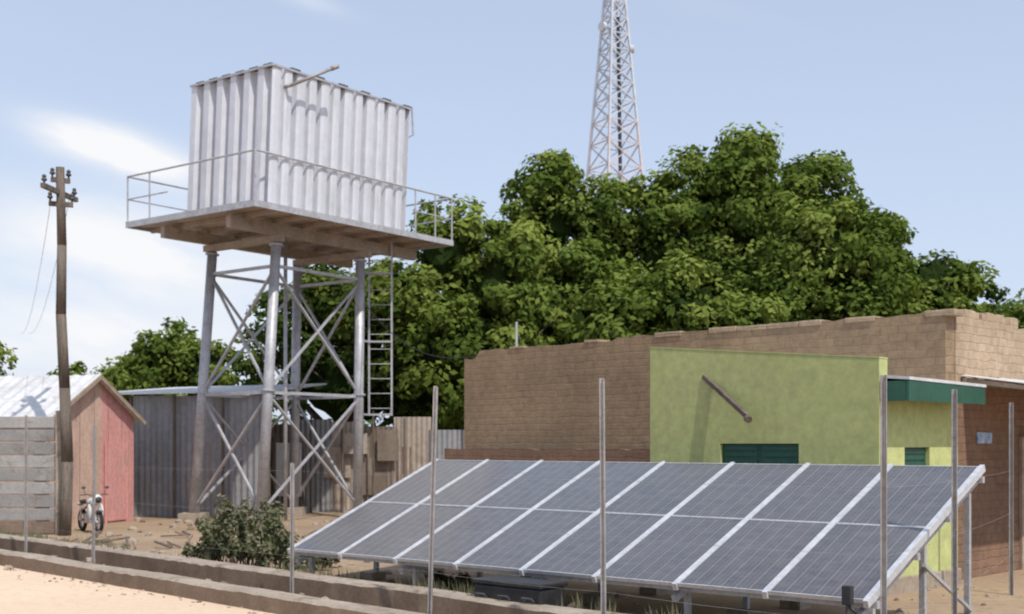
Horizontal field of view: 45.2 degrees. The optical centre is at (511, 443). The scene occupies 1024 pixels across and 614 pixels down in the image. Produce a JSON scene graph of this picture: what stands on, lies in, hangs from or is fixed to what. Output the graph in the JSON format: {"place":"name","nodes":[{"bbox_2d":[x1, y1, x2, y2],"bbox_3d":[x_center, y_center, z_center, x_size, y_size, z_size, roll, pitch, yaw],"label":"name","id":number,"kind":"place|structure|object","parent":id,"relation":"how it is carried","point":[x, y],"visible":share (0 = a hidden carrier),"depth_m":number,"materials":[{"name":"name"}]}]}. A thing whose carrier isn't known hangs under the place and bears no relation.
{"place":"outdoors","nodes":[
{"label":"outdoors","id":0,"kind":"place"},
{"bbox_2d":[0,565,272,613],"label":"dirt road","id":1,"kind":"structure","parent":0,"point":[31,592],"depth_m":15.63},
{"bbox_2d":[0,0,1023,425],"label":"sky","id":2,"kind":"structure","parent":0,"point":[924,99],"materials":[{"name":"blue"}]},
{"bbox_2d":[12,512,1023,613],"bbox_3d":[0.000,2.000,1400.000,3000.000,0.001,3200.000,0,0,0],"label":"ground","id":3,"kind":"structure","parent":0,"point":[993,586],"depth_m":16.84,"materials":[{"name":"soil"}]},
{"bbox_2d":[0,341,17,375],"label":"neem tree","id":4,"kind":"object","parent":3,"relation":"on","point":[11,359],"visible":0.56,"depth_m":57.55,"materials":[{"name":"green plant"}]},
{"bbox_2d":[0,411,60,534],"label":"concrete panel fence","id":5,"kind":"object","parent":3,"relation":"on","point":[12,468],"visible":0.85,"depth_m":27.00,"materials":[{"name":"grey concrete"}]},
{"bbox_2d":[21,166,77,535],"bbox_3d":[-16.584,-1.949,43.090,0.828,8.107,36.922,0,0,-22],"label":"utility pole","id":6,"kind":"object","parent":3,"relation":"on","point":[66,482],"visible":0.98,"depth_m":26.61,"materials":[{"name":"brown wood"}]},
{"bbox_2d":[0,374,145,526],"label":"market kiosk","id":7,"kind":"object","parent":3,"relation":"on","point":[105,407],"visible":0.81,"depth_m":30.40,"materials":[{"name":"pink paint"}]},
{"bbox_2d":[105,442,127,522],"bbox_3d":[-10.051,0.975,31.229,0.080,2.050,1.011,0,0,14],"label":"door","id":8,"kind":"structure","parent":7,"relation":"in","point":[116,478],"depth_m":31.23,"materials":[{"name":"pink paint"}]},
{"bbox_2d":[77,486,108,531],"bbox_3d":[-9.504,1.476,27.705,0.629,1.060,1.578,0,0,-38],"label":"motorcycle","id":9,"kind":"object","parent":3,"relation":"on","point":[86,518],"visible":0.94,"depth_m":27.48,"materials":[{"name":"metal"}]},
{"bbox_2d":[46,316,238,406],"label":"neem tree","id":10,"kind":"object","parent":3,"relation":"on","point":[171,358],"visible":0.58,"depth_m":53.94,"materials":[{"name":"green plant"}]},
{"bbox_2d":[180,516,244,561],"bbox_3d":[-4.748,1.581,19.569,0.968,0.854,0.856,0,0,15],"label":"thorn bush","id":11,"kind":"object","parent":3,"relation":"on","point":[188,550],"visible":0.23,"depth_m":19.44,"materials":[{"name":"green plant"}]},
{"bbox_2d":[118,383,326,517],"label":"metal shed","id":12,"kind":"structure","parent":3,"relation":"on","point":[164,436],"depth_m":33.18,"materials":[{"name":"metal"}]},
{"bbox_2d":[192,493,289,565],"bbox_3d":[-4.169,1.382,18.961,1.493,1.255,1.405,0,0,0],"label":"thorn bush","id":13,"kind":"object","parent":3,"relation":"on","point":[229,541],"visible":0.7,"depth_m":18.75,"materials":[{"name":"green plant"}]},
{"bbox_2d":[244,519,305,570],"bbox_3d":[-3.568,1.560,18.187,0.881,0.898,1.154,0,0,-21],"label":"thorn bush","id":14,"kind":"object","parent":3,"relation":"on","point":[261,546],"visible":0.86,"depth_m":17.94,"materials":[{"name":"green plant"}]},
{"bbox_2d":[270,467,283,510],"bbox_3d":[-8.136,1.326,35.136,3.198,1.348,0.055,0,0,-13],"label":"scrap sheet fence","id":15,"kind":"object","parent":3,"relation":"on","point":[280,499],"visible":0.02,"depth_m":35.42,"materials":[{"name":"metal"}]},
{"bbox_2d":[126,62,453,524],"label":"water tower","id":16,"kind":"structure","parent":3,"relation":"on","point":[300,167],"depth_m":30.54,"materials":[{"name":"metal"}]},
{"bbox_2d":[364,302,497,358],"bbox_3d":[-2.117,-2.805,28.876,0.022,1.911,8.384,0,0,-26],"label":"service cable","id":17,"kind":"object","parent":16,"relation":"attached to","point":[414,348],"visible":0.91,"depth_m":29.24,"materials":[{"name":"black plastic"}]},
{"bbox_2d":[0,533,623,613],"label":"drainage channel","id":18,"kind":"object","parent":3,"relation":"on","point":[248,587],"visible":0.98,"depth_m":16.12,"materials":[{"name":"concrete"}]},
{"bbox_2d":[299,555,339,569],"bbox_3d":[-3.082,1.731,19.601,0.792,0.555,0.890,0,0,-36],"label":"thorn bush","id":19,"kind":"object","parent":3,"relation":"on","point":[326,562],"visible":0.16,"depth_m":19.31,"materials":[{"name":"green plant"}]},
{"bbox_2d":[272,415,380,425],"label":"distant treeline","id":20,"kind":"object","parent":3,"relation":"on","point":[282,421],"depth_m":117.71,"materials":[{"name":"green plant"}]},
{"bbox_2d":[225,258,440,425],"bbox_3d":[-5.146,-2.035,39.831,8.489,8.270,4.342,0,0,0],"label":"neem tree","id":21,"kind":"object","parent":3,"relation":"on","point":[323,302],"visible":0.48,"depth_m":38.84,"materials":[{"name":"green plant"}]},
{"bbox_2d":[0,526,686,613],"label":"dry grass","id":22,"kind":"structure","parent":3,"relation":"on","point":[319,570],"depth_m":16.86,"materials":[{"name":"beige plant"}]},
{"bbox_2d":[270,411,463,512],"bbox_3d":[-4.290,0.525,35.589,6.220,2.949,1.218,0,0,0],"label":"patched sheet fence","id":23,"kind":"object","parent":3,"relation":"on","point":[400,449],"visible":0.49,"depth_m":35.79,"materials":[{"name":"metal"}]},
{"bbox_2d":[50,527,683,613],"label":"scrap timber","id":24,"kind":"object","parent":3,"relation":"on","point":[571,604],"visible":0.47,"depth_m":23.87,"materials":[{"name":"brown wood"}]},
{"bbox_2d":[422,570,476,592],"bbox_3d":[-0.827,1.846,16.166,0.748,0.408,0.631,0,0,0],"label":"thorn bush","id":25,"kind":"object","parent":3,"relation":"on","point":[438,577],"visible":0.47,"depth_m":16.06,"materials":[{"name":"green plant"}]},
{"bbox_2d":[349,194,556,429],"bbox_3d":[-1.606,-2.825,37.794,6.714,9.850,5.005,0,0,0],"label":"neem tree","id":26,"kind":"object","parent":3,"relation":"on","point":[474,277],"visible":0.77,"depth_m":36.94,"materials":[{"name":"green plant"}]},
{"bbox_2d":[6,375,1013,613],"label":"wire fence","id":27,"kind":"object","parent":3,"relation":"on","point":[883,555],"visible":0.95,"depth_m":12.22,"materials":[{"name":"metal"}]},
{"bbox_2d":[3,517,1022,613],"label":"rubble","id":28,"kind":"object","parent":3,"relation":"on","point":[618,594],"visible":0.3,"depth_m":20.35,"materials":[{"name":"stone"}]},
{"bbox_2d":[472,575,567,606],"bbox_3d":[0.063,1.760,13.880,1.040,0.440,0.532,0,0,41],"label":"battery box","id":29,"kind":"object","parent":3,"relation":"on","point":[519,592],"visible":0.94,"depth_m":13.67,"materials":[{"name":"black plastic"}]},
{"bbox_2d":[444,448,649,461],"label":"mud wall","id":30,"kind":"structure","parent":3,"relation":"on","point":[587,455],"depth_m":22.55,"materials":[{"name":"red brick"}]},
{"bbox_2d":[478,148,652,344],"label":"neem tree","id":31,"kind":"object","parent":3,"relation":"on","point":[599,243],"visible":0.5,"depth_m":40.60,"materials":[{"name":"green plant"}]},
{"bbox_2d":[585,0,644,257],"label":"telecom mast","id":32,"kind":"object","parent":3,"relation":"on","point":[602,26],"visible":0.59,"depth_m":99.41,"materials":[{"name":"metal"}]},
{"bbox_2d":[287,459,985,613],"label":"solar panel array","id":33,"kind":"object","parent":3,"relation":"on","point":[830,511],"visible":0.79,"depth_m":14.47,"materials":[{"name":"glass"},{"name":"aluminium"},{"name":"galvanised steel"}]},
{"bbox_2d":[550,250,791,344],"bbox_3d":[5.022,-1.860,37.257,7.738,7.920,3.760,0,0,0],"label":"neem tree","id":34,"kind":"object","parent":3,"relation":"on","point":[682,300],"visible":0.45,"depth_m":36.27,"materials":[{"name":"green plant"}]},
{"bbox_2d":[464,313,954,449],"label":"front wall","id":35,"kind":"structure","parent":3,"relation":"on","point":[540,397],"depth_m":22.24,"materials":[{"name":"brick"}]},
{"bbox_2d":[509,309,1017,348],"bbox_3d":[4.041,-1.901,21.731,9.061,0.201,2.546,0,0,45],"label":"coping","id":36,"kind":"object","parent":35,"relation":"on","point":[997,320],"visible":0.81,"depth_m":19.29,"materials":[{"name":"concrete"}]},
{"bbox_2d":[617,121,912,311],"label":"neem tree","id":37,"kind":"object","parent":3,"relation":"on","point":[718,217],"visible":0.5,"depth_m":40.58,"materials":[{"name":"green plant"}]},
{"bbox_2d":[650,348,886,464],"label":"front wall","id":38,"kind":"structure","parent":3,"relation":"on","point":[822,409],"depth_m":17.21,"materials":[{"name":"paint"}]},
{"bbox_2d":[702,375,751,422],"bbox_3d":[3.063,-0.645,17.514,0.114,0.721,1.113,0,0,-25],"label":"gutter spout","id":39,"kind":"object","parent":38,"relation":"attached to","point":[731,401],"visible":1,"depth_m":17.43,"materials":[{"name":"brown metal"}]},
{"bbox_2d":[723,444,798,463],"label":"window shutters","id":40,"kind":"object","parent":38,"relation":"attached to","point":[765,453],"depth_m":17.34,"materials":[{"name":"green paint"}]},
{"bbox_2d":[650,347,887,358],"bbox_3d":[3.518,-1.291,17.417,0.232,0.358,3.800,0,0,-45],"label":"parapet cap","id":41,"kind":"object","parent":38,"relation":"on","point":[773,352],"visible":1,"depth_m":17.10,"materials":[{"name":"paint"}]},
{"bbox_2d":[887,375,985,386],"bbox_3d":[4.462,-0.995,17.923,2.270,0.410,4.010,0,0,-45],"label":"roof sheet","id":42,"kind":"object","parent":38,"relation":"on","point":[893,378],"visible":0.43,"depth_m":16.23,"materials":[{"name":"silver metal"}]},
{"bbox_2d":[730,194,921,322],"bbox_3d":[9.832,-2.878,38.736,6.640,9.957,4.381,0,0,0],"label":"neem tree","id":43,"kind":"object","parent":3,"relation":"on","point":[852,270],"visible":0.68,"depth_m":37.93,"materials":[{"name":"green plant"}]},
{"bbox_2d":[842,585,858,613],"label":"cable junction box","id":44,"kind":"object","parent":3,"relation":"on","point":[848,596],"visible":1,"depth_m":11.39,"materials":[{"name":"metal"}]},
{"bbox_2d":[887,568,960,596],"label":"plinth","id":45,"kind":"structure","parent":3,"relation":"on","point":[905,584],"depth_m":16.58,"materials":[{"name":"concrete"}]},
{"bbox_2d":[887,401,957,576],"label":"side wall","id":46,"kind":"structure","parent":45,"relation":"on","point":[927,425],"depth_m":16.97,"materials":[{"name":"yellow paint"}]},
{"bbox_2d":[905,447,925,465],"bbox_3d":[5.471,0.235,16.794,0.055,0.370,0.720,0,0,45],"label":"side window","id":47,"kind":"structure","parent":46,"relation":"attached to","point":[915,456],"depth_m":16.82,"materials":[{"name":"green paint"}]},
{"bbox_2d":[887,380,984,404],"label":"fascia","id":48,"kind":"structure","parent":46,"relation":"attached to","point":[910,390],"depth_m":16.16,"materials":[{"name":"green paint"}]},
{"bbox_2d":[901,249,1022,327],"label":"neem tree","id":49,"kind":"object","parent":3,"relation":"on","point":[943,284],"visible":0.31,"depth_m":41.17,"materials":[{"name":"green plant"}]},
{"bbox_2d":[955,315,1023,390],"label":"side wall","id":50,"kind":"structure","parent":3,"relation":"on","point":[984,348],"depth_m":18.71,"materials":[{"name":"brick"}]},
{"bbox_2d":[958,388,1023,579],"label":"wall render","id":51,"kind":"object","parent":3,"relation":"on","point":[990,539],"depth_m":18.77,"materials":[{"name":"brown brick"}]},
{"bbox_2d":[976,432,991,443],"bbox_3d":[7.135,-0.085,18.562,0.025,0.170,0.500,0,0,45],"label":"wall plate","id":52,"kind":"object","parent":51,"relation":"attached to","point":[983,437],"depth_m":18.54,"materials":[{"name":"metal"}]},
{"bbox_2d":[1019,437,1023,569],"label":"side door","id":53,"kind":"structure","parent":51,"relation":"attached to","point":[1021,503],"depth_m":19.48,"materials":[{"name":"metal"}]},
{"bbox_2d":[976,288,1023,328],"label":"neem tree","id":54,"kind":"object","parent":3,"relation":"on","point":[1016,309],"visible":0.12,"depth_m":43.58,"materials":[{"name":"green plant"}]},
{"bbox_2d":[962,375,1023,388],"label":"porch roof","id":55,"kind":"structure","parent":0,"point":[1011,383],"depth_m":17.86,"materials":[{"name":"silver metal"}]},
{"bbox_3d":[5.822,-1.425,24.535,8.389,0.150,9.618,0,0,-45],"label":"flat roof","id":56,"kind":"object","parent":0,"visible":0},
{"bbox_2d":[515,322,517,346],"bbox_3d":[0.091,-1.925,24.758,0.048,1.050,0.050,0,0,45],"label":"roof pipe","id":57,"kind":"object","parent":56,"relation":"on","point":[516,334],"visible":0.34,"depth_m":24.74,"materials":[{"name":"metal"}]}
]}

